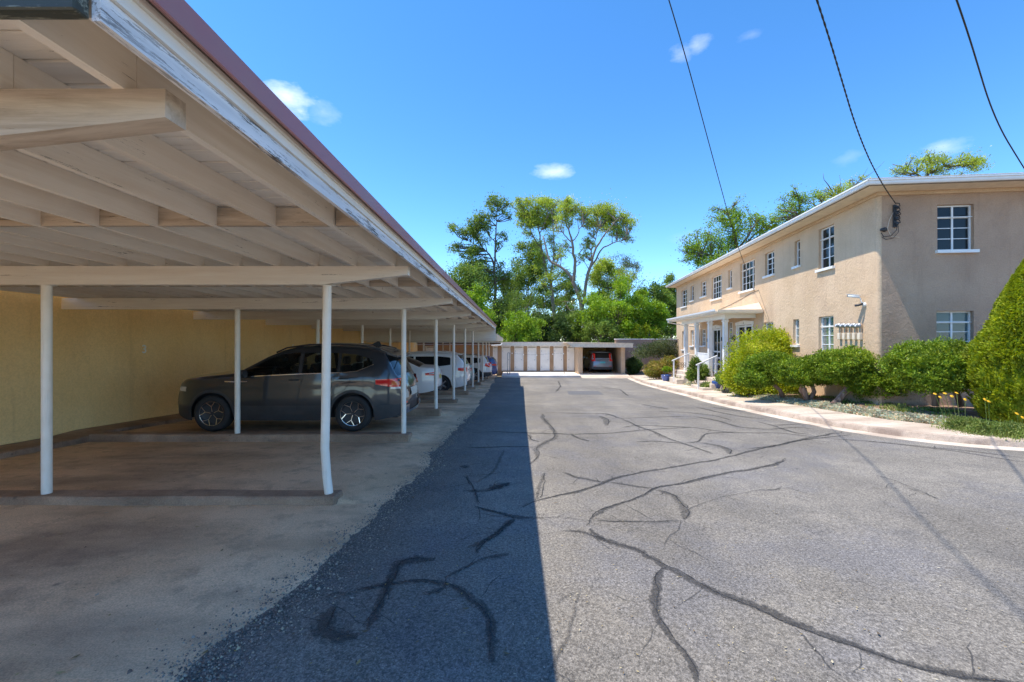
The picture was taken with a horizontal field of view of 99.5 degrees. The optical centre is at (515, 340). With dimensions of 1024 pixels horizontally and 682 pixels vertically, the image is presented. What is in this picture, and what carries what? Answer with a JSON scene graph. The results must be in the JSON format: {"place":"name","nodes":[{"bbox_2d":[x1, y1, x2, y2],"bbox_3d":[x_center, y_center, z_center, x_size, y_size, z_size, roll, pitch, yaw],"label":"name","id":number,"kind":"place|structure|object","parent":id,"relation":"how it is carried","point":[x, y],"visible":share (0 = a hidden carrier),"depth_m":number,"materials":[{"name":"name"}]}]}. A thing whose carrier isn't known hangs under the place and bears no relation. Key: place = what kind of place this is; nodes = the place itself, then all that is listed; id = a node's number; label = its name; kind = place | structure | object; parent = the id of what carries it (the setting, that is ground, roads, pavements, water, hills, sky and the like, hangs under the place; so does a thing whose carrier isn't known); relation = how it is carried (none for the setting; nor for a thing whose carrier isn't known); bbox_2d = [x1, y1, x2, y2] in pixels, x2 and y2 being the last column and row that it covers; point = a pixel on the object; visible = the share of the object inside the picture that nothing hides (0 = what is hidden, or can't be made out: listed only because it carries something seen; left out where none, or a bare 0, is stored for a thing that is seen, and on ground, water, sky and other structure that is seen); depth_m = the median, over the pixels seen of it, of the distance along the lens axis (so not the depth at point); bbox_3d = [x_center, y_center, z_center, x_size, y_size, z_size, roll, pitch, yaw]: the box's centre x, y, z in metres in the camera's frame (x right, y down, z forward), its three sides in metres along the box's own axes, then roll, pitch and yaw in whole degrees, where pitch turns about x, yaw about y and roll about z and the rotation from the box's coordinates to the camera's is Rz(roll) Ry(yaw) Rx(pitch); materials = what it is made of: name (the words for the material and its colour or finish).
{"place":"outdoors","nodes":[
{"label":"outdoors","id":0,"kind":"place"},
{"bbox_2d":[0,374,496,681],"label":"concrete parking bays","id":1,"kind":"object","parent":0,"point":[164,595],"visible":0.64,"depth_m":3.69,"materials":[{"name":"grey concrete"}]},
{"bbox_2d":[0,414,194,458],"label":"wall footing","id":2,"kind":"object","parent":1,"relation":"on","point":[74,437],"depth_m":7.67,"materials":[{"name":"concrete"}]},
{"bbox_2d":[0,489,342,505],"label":"parking curb","id":3,"kind":"structure","parent":1,"relation":"on","point":[195,497],"depth_m":4.51,"materials":[{"name":"concrete"}]},
{"bbox_2d":[89,432,411,441],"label":"parking curb","id":4,"kind":"structure","parent":1,"relation":"on","point":[245,437],"depth_m":7.67,"materials":[{"name":"concrete"}]},
{"bbox_2d":[0,0,502,494],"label":"carport","id":5,"kind":"object","parent":1,"relation":"on","point":[166,154],"visible":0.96,"depth_m":2.74,"materials":[{"name":"paint"}]},
{"bbox_2d":[178,341,419,430],"bbox_3d":[-4.397,0.865,9.140,4.581,1.720,2.168,0,0,0],"label":"parked suv","id":6,"kind":"object","parent":1,"relation":"on","point":[276,387],"visible":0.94,"depth_m":8.26,"materials":[{"name":"grey metal"}]},
{"bbox_2d":[351,356,442,392],"bbox_3d":[-4.911,1.169,15.550,4.514,1.634,2.015,0,0,0],"label":"parked sedan","id":7,"kind":"object","parent":1,"relation":"on","point":[424,372],"visible":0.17,"depth_m":14.82,"materials":[{"name":"white paint"}]},
{"bbox_2d":[367,351,470,389],"bbox_3d":[-4.269,1.274,18.600,4.719,1.675,2.164,0,0,0],"label":"parked suv","id":8,"kind":"object","parent":1,"relation":"on","point":[444,360],"visible":0.37,"depth_m":17.78,"materials":[{"name":"white paint"}]},
{"bbox_2d":[400,408,441,415],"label":"parking curb","id":9,"kind":"structure","parent":1,"relation":"on","point":[425,412],"depth_m":10.84,"materials":[{"name":"concrete"}]},
{"bbox_2d":[418,399,457,402],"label":"parking curb","id":10,"kind":"structure","parent":1,"relation":"on","point":[439,400],"depth_m":14.01,"materials":[{"name":"concrete"}]},
{"bbox_2d":[418,390,468,394],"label":"parking curb","id":11,"kind":"structure","parent":1,"relation":"on","point":[449,392],"depth_m":17.18,"materials":[{"name":"concrete"}]},
{"bbox_2d":[448,387,475,389],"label":"parking curb","id":12,"kind":"structure","parent":1,"relation":"on","point":[467,388],"depth_m":20.35,"materials":[{"name":"concrete"}]},
{"bbox_2d":[463,354,491,379],"bbox_3d":[-3.764,1.654,28.200,4.569,1.665,2.064,0,0,0],"label":"parked wagon","id":13,"kind":"object","parent":1,"relation":"on","point":[487,368],"visible":0.32,"depth_m":27.40,"materials":[{"name":"white paint"}]},
{"bbox_2d":[481,356,497,376],"bbox_3d":[-3.268,1.817,31.000,4.119,1.556,2.024,0,0,0],"label":"parked hatchback","id":14,"kind":"object","parent":1,"relation":"on","point":[493,361],"visible":0.12,"depth_m":30.27,"materials":[{"name":"blue paint"}]},
{"bbox_2d":[1,377,1023,681],"bbox_3d":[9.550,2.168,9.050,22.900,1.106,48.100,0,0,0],"label":"asphalt driveway","id":15,"kind":"structure","parent":0,"point":[872,511],"depth_m":3.34,"materials":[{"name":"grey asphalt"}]},
{"bbox_2d":[117,408,483,681],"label":"loose gravel","id":16,"kind":"structure","parent":15,"relation":"on","point":[213,664],"depth_m":2.82,"materials":[{"name":"grey gravel"}]},
{"bbox_2d":[305,381,1018,681],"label":"crack sealant","id":17,"kind":"object","parent":15,"relation":"on","point":[467,596],"visible":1,"depth_m":2.97,"materials":[{"name":"black asphalt"}]},
{"bbox_2d":[416,342,636,374],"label":"storage building","id":18,"kind":"structure","parent":0,"point":[575,353],"depth_m":36.00,"materials":[{"name":"brown paint"}]},
{"bbox_2d":[503,347,508,370],"bbox_3d":[-0.748,1.498,36.000,0.571,1.925,0.120,0,0,0],"label":"door","id":19,"kind":"structure","parent":18,"relation":"in","point":[505,349],"depth_m":36.02,"materials":[{"name":"white paint"}]},
{"bbox_2d":[515,347,522,370],"bbox_3d":[0.314,1.498,36.000,0.608,1.925,0.120,0,0,0],"label":"door","id":20,"kind":"structure","parent":18,"relation":"in","point":[518,350],"depth_m":36.02,"materials":[{"name":"white paint"}]},
{"bbox_2d":[528,347,535,370],"bbox_3d":[1.396,1.498,36.000,0.608,1.925,0.120,0,0,0],"label":"door","id":21,"kind":"structure","parent":18,"relation":"in","point":[531,350],"depth_m":36.02,"materials":[{"name":"white paint"}]},
{"bbox_2d":[541,347,548,370],"bbox_3d":[2.485,1.498,36.028,0.624,1.925,0.064,0,0,0],"label":"door","id":22,"kind":"structure","parent":18,"relation":"in","point":[544,350],"depth_m":36.02,"materials":[{"name":"white paint"}]},
{"bbox_2d":[554,347,561,370],"bbox_3d":[3.600,1.498,36.000,0.646,1.925,0.120,0,0,0],"label":"door","id":23,"kind":"structure","parent":18,"relation":"in","point":[557,357],"depth_m":36.02,"materials":[{"name":"white paint"}]},
{"bbox_2d":[568,347,573,370],"bbox_3d":[4.704,1.498,36.034,0.646,1.925,0.052,0,0,0],"label":"door","id":24,"kind":"structure","parent":18,"relation":"in","point":[570,349],"depth_m":36.02,"materials":[{"name":"white paint"}]},
{"bbox_2d":[583,350,612,371],"bbox_3d":[6.930,1.642,36.538,2.144,1.716,4.619,0,0,0],"label":"parked suv","id":25,"kind":"object","parent":18,"relation":"in","point":[598,360],"visible":1,"depth_m":34.49,"materials":[{"name":"silver metal"}]},
{"bbox_2d":[185,0,1023,341],"label":"sky","id":26,"kind":"structure","parent":0,"point":[433,107],"materials":[{"name":"blue"}]},
{"bbox_2d":[579,374,630,377],"bbox_3d":[6.735,2.715,32.400,3.730,0.370,2.200,0,0,0],"label":"garage apron","id":27,"kind":"object","parent":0,"point":[605,376],"visible":0.43,"depth_m":32.10,"materials":[{"name":"concrete"}]},
{"bbox_2d":[768,183,828,225],"bbox_3d":[26.235,-9.197,39.924,5.743,11.188,4.126,0,0,0],"label":"garden tree","id":28,"kind":"object","parent":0,"point":[798,208],"visible":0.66,"depth_m":39.91,"materials":[{"name":"green plant"}]},
{"bbox_2d":[628,375,1023,450],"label":"sidewalk","id":29,"kind":"structure","parent":0,"point":[874,426],"depth_m":9.40,"materials":[{"name":"concrete"}]},
{"bbox_2d":[810,166,879,202],"bbox_3d":[28.860,-10.849,37.870,5.591,9.147,2.868,0,0,0],"label":"garden tree","id":30,"kind":"object","parent":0,"point":[831,193],"visible":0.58,"depth_m":37.82,"materials":[{"name":"green plant"}]},
{"bbox_2d":[889,145,994,176],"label":"garden tree","id":31,"kind":"object","parent":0,"point":[973,162],"visible":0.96,"depth_m":45.65,"materials":[{"name":"green plant"}]},
{"bbox_3d":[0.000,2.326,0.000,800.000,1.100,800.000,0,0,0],"label":"terrain","id":32,"kind":"structure","parent":0,"visible":0},
{"bbox_2d":[0,290,417,444],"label":"carport wall","id":33,"kind":"structure","parent":32,"relation":"on","point":[112,366],"depth_m":8.77,"materials":[{"name":"paint"}]},
{"bbox_2d":[445,255,496,305],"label":"leafy tree","id":34,"kind":"object","parent":32,"relation":"on","point":[466,274],"visible":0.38,"depth_m":45.09,"materials":[{"name":"green plant"}]},
{"bbox_2d":[462,281,501,321],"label":"leafy tree","id":35,"kind":"object","parent":32,"relation":"on","point":[478,298],"visible":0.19,"depth_m":40.64,"materials":[{"name":"green plant"}]},
{"bbox_2d":[445,190,527,302],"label":"tall tree","id":36,"kind":"object","parent":32,"relation":"on","point":[472,230],"visible":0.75,"depth_m":49.80,"materials":[{"name":"green plant"}]},
{"bbox_2d":[484,290,511,341],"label":"leafy tree","id":37,"kind":"object","parent":32,"relation":"on","point":[497,306],"visible":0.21,"depth_m":43.53,"materials":[{"name":"green plant"}]},
{"bbox_2d":[493,289,531,340],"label":"slender tree","id":38,"kind":"object","parent":32,"relation":"on","point":[512,304],"visible":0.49,"depth_m":44.29,"materials":[{"name":"green plant"}]},
{"bbox_2d":[487,255,538,341],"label":"leafy tree","id":39,"kind":"object","parent":32,"relation":"on","point":[511,284],"visible":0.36,"depth_m":53.13,"materials":[{"name":"green plant"}]},
{"bbox_2d":[496,308,547,341],"bbox_3d":[-0.085,-0.197,40.342,6.655,6.040,4.923,0,0,-16],"label":"leafy tree","id":40,"kind":"object","parent":32,"relation":"on","point":[521,329],"visible":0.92,"depth_m":39.81,"materials":[{"name":"green plant"}]},
{"bbox_2d":[505,284,543,312],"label":"slender tree","id":41,"kind":"object","parent":32,"relation":"on","point":[528,299],"visible":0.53,"depth_m":46.09,"materials":[{"name":"green plant"}]},
{"bbox_2d":[501,231,557,341],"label":"leafy tree","id":42,"kind":"object","parent":32,"relation":"on","point":[528,250],"visible":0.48,"depth_m":55.12,"materials":[{"name":"green plant"}]},
{"bbox_2d":[509,190,568,335],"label":"tall tree","id":43,"kind":"object","parent":32,"relation":"on","point":[533,216],"visible":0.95,"depth_m":51.63,"materials":[{"name":"green plant"}]},
{"bbox_2d":[502,372,580,377],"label":"concrete platform","id":44,"kind":"structure","parent":32,"relation":"on","point":[542,375],"depth_m":32.11,"materials":[{"name":"beige concrete"}]},
{"bbox_2d":[524,287,570,318],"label":"slender tree","id":45,"kind":"object","parent":32,"relation":"on","point":[538,304],"visible":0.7,"depth_m":46.01,"materials":[{"name":"green plant"}]},
{"bbox_2d":[530,305,579,341],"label":"leafy tree","id":46,"kind":"object","parent":32,"relation":"on","point":[558,321],"visible":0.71,"depth_m":42.22,"materials":[{"name":"green plant"}]},
{"bbox_2d":[542,267,582,341],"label":"leafy tree","id":47,"kind":"object","parent":32,"relation":"on","point":[568,287],"visible":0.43,"depth_m":57.92,"materials":[{"name":"green plant"}]},
{"bbox_2d":[551,289,589,313],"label":"slender tree","id":48,"kind":"object","parent":32,"relation":"on","point":[568,304],"visible":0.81,"depth_m":48.03,"materials":[{"name":"green plant"}]},
{"bbox_2d":[551,305,597,341],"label":"leafy tree","id":49,"kind":"object","parent":32,"relation":"on","point":[577,335],"visible":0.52,"depth_m":44.20,"materials":[{"name":"green plant"}]},
{"bbox_2d":[484,303,676,342],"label":"woodland","id":50,"kind":"object","parent":32,"relation":"on","point":[675,334],"visible":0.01,"depth_m":69.65,"materials":[{"name":"green plant"}]},
{"bbox_2d":[542,188,639,342],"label":"tall tree","id":51,"kind":"object","parent":32,"relation":"on","point":[606,213],"visible":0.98,"depth_m":47.73,"materials":[{"name":"green plant"}]},
{"bbox_2d":[579,317,624,342],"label":"leafy tree","id":52,"kind":"object","parent":32,"relation":"on","point":[602,329],"visible":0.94,"depth_m":40.02,"materials":[{"name":"green plant"}]},
{"bbox_2d":[582,252,646,301],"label":"leafy tree","id":53,"kind":"object","parent":32,"relation":"on","point":[597,274],"visible":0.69,"depth_m":52.62,"materials":[{"name":"green plant"}]},
{"bbox_2d":[574,262,658,338],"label":"leafy tree","id":54,"kind":"object","parent":32,"relation":"on","point":[597,308],"visible":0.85,"depth_m":41.19,"materials":[{"name":"green plant"}]},
{"bbox_2d":[605,250,650,337],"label":"leafy tree","id":55,"kind":"object","parent":32,"relation":"on","point":[626,265],"visible":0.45,"depth_m":59.60,"materials":[{"name":"green plant"}]},
{"bbox_2d":[614,339,676,368],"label":"site wall","id":56,"kind":"structure","parent":32,"relation":"on","point":[634,341],"depth_m":38.50,"materials":[{"name":"brown paint"}]},
{"bbox_2d":[629,322,664,338],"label":"leafy tree","id":57,"kind":"object","parent":32,"relation":"on","point":[654,332],"visible":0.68,"depth_m":40.83,"materials":[{"name":"green plant"}]},
{"bbox_2d":[625,296,671,337],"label":"leafy tree","id":58,"kind":"object","parent":32,"relation":"on","point":[661,312],"visible":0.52,"depth_m":42.86,"materials":[{"name":"green plant"}]},
{"bbox_2d":[632,276,676,337],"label":"leafy tree","id":59,"kind":"object","parent":32,"relation":"on","point":[663,295],"visible":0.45,"depth_m":46.71,"materials":[{"name":"green plant"}]},
{"bbox_2d":[660,269,677,338],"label":"leafy tree","id":60,"kind":"object","parent":32,"relation":"on","point":[668,279],"visible":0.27,"depth_m":51.52,"materials":[{"name":"green plant"}]},
{"bbox_2d":[670,193,782,272],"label":"garden tree","id":61,"kind":"object","parent":32,"relation":"on","point":[702,254],"visible":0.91,"depth_m":41.68,"materials":[{"name":"green plant"}]},
{"bbox_2d":[625,369,1012,424],"bbox_3d":[14.200,2.172,19.900,16.400,1.596,35.400,0,0,0],"label":"garden bed","id":62,"kind":"object","parent":32,"relation":"on","point":[969,411],"visible":0.02,"depth_m":10.31,"materials":[{"name":"soil"}]},
{"bbox_2d":[625,356,643,374],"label":"leafy shrub","id":63,"kind":"object","parent":62,"relation":"on","point":[632,365],"visible":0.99,"depth_m":34.25,"materials":[{"name":"green plant"}]},
{"bbox_2d":[627,337,678,362],"bbox_3d":[9.512,1.072,29.472,3.750,2.766,2.195,0,0,0],"label":"flowering shrub","id":64,"kind":"object","parent":62,"relation":"on","point":[659,349],"visible":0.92,"depth_m":29.19,"materials":[{"name":"green plant"}]},
{"bbox_2d":[642,355,679,378],"bbox_3d":[9.082,1.652,27.027,2.465,1.579,1.774,0,0,0],"label":"leafy shrub","id":65,"kind":"object","parent":62,"relation":"on","point":[654,369],"visible":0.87,"depth_m":26.72,"materials":[{"name":"green plant"}]},
{"bbox_2d":[661,374,671,380],"bbox_3d":[8.793,2.156,25.200,0.636,0.380,0.636,0,0,0],"label":"blue pot","id":66,"kind":"object","parent":62,"relation":"on","point":[664,377],"visible":0.77,"depth_m":25.00,"materials":[{"name":"ceramic"}]},
{"bbox_2d":[662,366,671,374],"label":"leafy shrub","id":67,"kind":"object","parent":62,"relation":"on","point":[667,369],"visible":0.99,"depth_m":25.12,"materials":[{"name":"green plant"}]},
{"bbox_2d":[685,355,711,383],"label":"leafy shrub","id":68,"kind":"object","parent":62,"relation":"on","point":[691,373],"visible":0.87,"depth_m":19.67,"materials":[{"name":"green plant"}]},
{"bbox_2d":[713,372,729,392],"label":"leafy shrub","id":69,"kind":"object","parent":62,"relation":"on","point":[718,379],"visible":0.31,"depth_m":16.41,"materials":[{"name":"green plant"}]},
{"bbox_2d":[714,323,799,396],"bbox_3d":[8.617,0.723,15.041,3.262,2.712,2.505,0,0,0],"label":"leafy shrub","id":70,"kind":"object","parent":62,"relation":"on","point":[770,339],"visible":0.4,"depth_m":14.82,"materials":[{"name":"green plant"}]},
{"bbox_2d":[731,350,792,397],"bbox_3d":[7.554,0.981,13.301,2.078,1.567,1.475,0,0,0],"label":"juniper bush","id":71,"kind":"object","parent":62,"relation":"on","point":[752,373],"visible":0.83,"depth_m":12.98,"materials":[{"name":"green plant"}]},
{"bbox_2d":[764,352,834,400],"bbox_3d":[8.583,1.012,12.286,2.675,1.438,1.869,0,0,26],"label":"juniper bush","id":72,"kind":"object","parent":62,"relation":"on","point":[795,372],"visible":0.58,"depth_m":12.10,"materials":[{"name":"green plant"}]},
{"bbox_2d":[683,382,950,424],"bbox_3d":[8.360,1.881,15.728,1.189,0.733,14.484,0,0,1],"label":"succulent edging","id":73,"kind":"object","parent":62,"relation":"on","point":[871,411],"visible":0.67,"depth_m":10.32,"materials":[{"name":"green plant"}]},
{"bbox_2d":[670,374,1002,422],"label":"undergrowth","id":74,"kind":"object","parent":62,"relation":"on","point":[909,409],"visible":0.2,"depth_m":9.86,"materials":[{"name":"green plant"}]},
{"bbox_2d":[802,343,923,402],"bbox_3d":[9.199,0.863,11.495,2.973,1.680,2.423,0,0,0],"label":"juniper bush","id":75,"kind":"object","parent":62,"relation":"on","point":[849,369],"visible":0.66,"depth_m":10.96,"materials":[{"name":"green plant"}]},
{"bbox_2d":[868,335,971,406],"bbox_3d":[9.260,0.639,9.610,2.415,1.616,1.870,0,0,0],"label":"juniper bush","id":76,"kind":"object","parent":62,"relation":"on","point":[937,366],"visible":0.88,"depth_m":9.22,"materials":[{"name":"green plant"}]},
{"bbox_2d":[929,392,996,433],"bbox_3d":[8.591,1.345,8.130,1.617,0.776,1.177,0,0,0],"label":"flower clump","id":77,"kind":"object","parent":62,"relation":"on","point":[952,423],"visible":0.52,"depth_m":8.17,"materials":[{"name":"green plant"}]},
{"bbox_2d":[951,398,1022,439],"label":"flower clump","id":78,"kind":"object","parent":62,"relation":"on","point":[988,428],"visible":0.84,"depth_m":7.67,"materials":[{"name":"green plant"}]},
{"bbox_2d":[960,258,1023,423],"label":"golden cypress","id":79,"kind":"object","parent":62,"relation":"on","point":[994,355],"visible":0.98,"depth_m":8.25,"materials":[{"name":"green plant"}]},
{"bbox_2d":[970,412,1023,442],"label":"flower clump","id":80,"kind":"object","parent":62,"relation":"on","point":[1019,432],"visible":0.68,"depth_m":7.45,"materials":[{"name":"green plant"}]},
{"bbox_2d":[665,172,1023,405],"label":"stucco apartment house","id":81,"kind":"structure","parent":32,"relation":"on","point":[945,261],"depth_m":10.86,"materials":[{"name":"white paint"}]},
{"bbox_2d":[680,289,686,308],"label":"window","id":82,"kind":"structure","parent":81,"relation":"in","point":[684,291],"depth_m":27.69,"materials":[{"name":"white paint"}]},
{"bbox_2d":[699,329,705,346],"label":"window","id":83,"kind":"structure","parent":81,"relation":"in","point":[704,330],"depth_m":24.06,"materials":[{"name":"white paint"}]},
{"bbox_2d":[668,0,753,289],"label":"overhead wire","id":84,"kind":"object","parent":81,"relation":"attached to","point":[703,124],"visible":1,"depth_m":8.19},
{"bbox_2d":[710,274,721,300],"bbox_3d":[10.204,-2.686,21.884,0.225,1.240,1.551,0,0,6],"label":"window","id":85,"kind":"structure","parent":81,"relation":"in","point":[717,281],"depth_m":22.05,"materials":[{"name":"white glass"}]},
{"bbox_2d":[713,329,719,371],"bbox_3d":[10.215,0.491,21.870,0.040,2.218,1.152,0,0,6],"label":"screen door","id":86,"kind":"structure","parent":81,"relation":"in","point":[716,332],"depth_m":22.02,"materials":[{"name":"white paint"}]},
{"bbox_2d":[729,322,732,350],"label":"window","id":87,"kind":"structure","parent":81,"relation":"in","point":[730,323],"depth_m":20.35,"materials":[{"name":"white paint"}]},
{"bbox_2d":[738,325,744,347],"bbox_3d":[9.892,0.458,18.878,0.040,2.284,0.745,0,0,6],"label":"screen door","id":88,"kind":"structure","parent":81,"relation":"in","point":[740,328],"depth_m":19.06,"materials":[{"name":"white paint"}]},
{"bbox_2d":[738,259,754,293],"bbox_3d":[9.812,-2.715,18.253,0.225,1.295,1.531,0,0,6],"label":"window","id":89,"kind":"structure","parent":81,"relation":"in","point":[750,265],"depth_m":18.39,"materials":[{"name":"white glass"}]},
{"bbox_2d":[762,251,774,278],"bbox_3d":[9.600,-2.875,16.291,0.225,0.943,0.835,0,0,6],"label":"window","id":90,"kind":"structure","parent":81,"relation":"in","point":[770,256],"depth_m":16.43,"materials":[{"name":"white paint"}]},
{"bbox_2d":[790,319,799,346],"bbox_3d":[9.401,-0.261,14.444,0.225,0.923,0.490,0,0,6],"label":"window","id":91,"kind":"structure","parent":81,"relation":"in","point":[797,321],"depth_m":14.57,"materials":[{"name":"white paint"}]},
{"bbox_2d":[791,241,800,268],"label":"window","id":92,"kind":"structure","parent":81,"relation":"in","point":[798,243],"depth_m":14.49,"materials":[{"name":"white paint"}]},
{"bbox_2d":[815,225,834,272],"bbox_3d":[9.224,-2.729,12.806,0.225,1.293,0.867,0,0,6],"label":"window","id":93,"kind":"structure","parent":81,"relation":"in","point":[827,233],"depth_m":12.87,"materials":[{"name":"white paint"}]},
{"bbox_2d":[822,316,833,350],"bbox_3d":[9.303,-0.164,12.803,0.142,1.135,0.826,0,0,6],"label":"window","id":94,"kind":"structure","parent":81,"relation":"in","point":[828,321],"depth_m":12.87,"materials":[{"name":"white glass"}]},
{"bbox_2d":[835,323,841,338],"bbox_3d":[9.032,-0.271,12.112,0.154,0.452,0.128,0,0,6],"label":"electric meter","id":95,"kind":"object","parent":81,"relation":"attached to","point":[839,335],"visible":0.92,"depth_m":12.07,"materials":[{"name":"beige paint"}]},
{"bbox_2d":[839,323,846,338],"bbox_3d":[9.009,-0.266,11.901,0.154,0.447,0.128,0,0,6],"label":"electric meter","id":96,"kind":"object","parent":81,"relation":"attached to","point":[844,335],"visible":0.95,"depth_m":11.86,"materials":[{"name":"beige paint"}]},
{"bbox_2d":[844,323,851,339],"bbox_3d":[8.987,-0.261,11.698,0.154,0.442,0.128,0,0,6],"label":"electric meter","id":97,"kind":"object","parent":81,"relation":"attached to","point":[849,335],"visible":0.93,"depth_m":11.66,"materials":[{"name":"beige paint"}]},
{"bbox_2d":[849,323,856,339],"bbox_3d":[8.965,-0.256,11.492,0.154,0.438,0.128,0,0,6],"label":"electric meter","id":98,"kind":"object","parent":81,"relation":"attached to","point":[854,335],"visible":0.88,"depth_m":11.46,"materials":[{"name":"beige paint"}]},
{"bbox_2d":[847,294,866,306],"bbox_3d":[8.849,-1.063,11.252,0.425,0.348,0.130,0,0,39],"label":"security camera","id":99,"kind":"object","parent":81,"relation":"attached to","point":[856,296],"visible":1,"depth_m":11.20,"materials":[{"name":"white paint"}]},
{"bbox_2d":[854,323,862,339],"bbox_3d":[8.943,-0.251,11.294,0.154,0.433,0.128,0,0,6],"label":"electric meter","id":100,"kind":"object","parent":81,"relation":"attached to","point":[860,333],"visible":1,"depth_m":11.25,"materials":[{"name":"beige paint"}]},
{"bbox_2d":[881,203,900,239],"bbox_3d":[9.205,-2.932,10.606,0.427,0.887,0.150,0,0,6],"label":"service rack","id":101,"kind":"object","parent":81,"relation":"attached to","point":[896,217],"visible":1,"depth_m":10.61,"materials":[{"name":"black metal"}]},
{"bbox_2d":[816,0,895,203],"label":"overhead wire","id":102,"kind":"object","parent":101,"relation":"attached to","point":[826,29],"visible":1,"depth_m":6.92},
{"bbox_2d":[936,311,969,345],"bbox_3d":[10.688,-0.226,10.622,0.909,1.001,0.105,0,0,6],"label":"window","id":103,"kind":"structure","parent":81,"relation":"in","point":[952,324],"depth_m":10.62,"materials":[{"name":"white glass"}]},
{"bbox_2d":[935,205,979,253],"bbox_3d":[10.714,-2.735,10.665,0.919,1.204,0.435,0,0,6],"label":"window","id":104,"kind":"structure","parent":81,"relation":"in","point":[953,221],"depth_m":10.62,"materials":[{"name":"white paint"}]},
{"bbox_2d":[955,0,1023,168],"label":"overhead wire","id":105,"kind":"object","parent":81,"relation":"attached to","point":[968,34],"visible":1,"depth_m":6.28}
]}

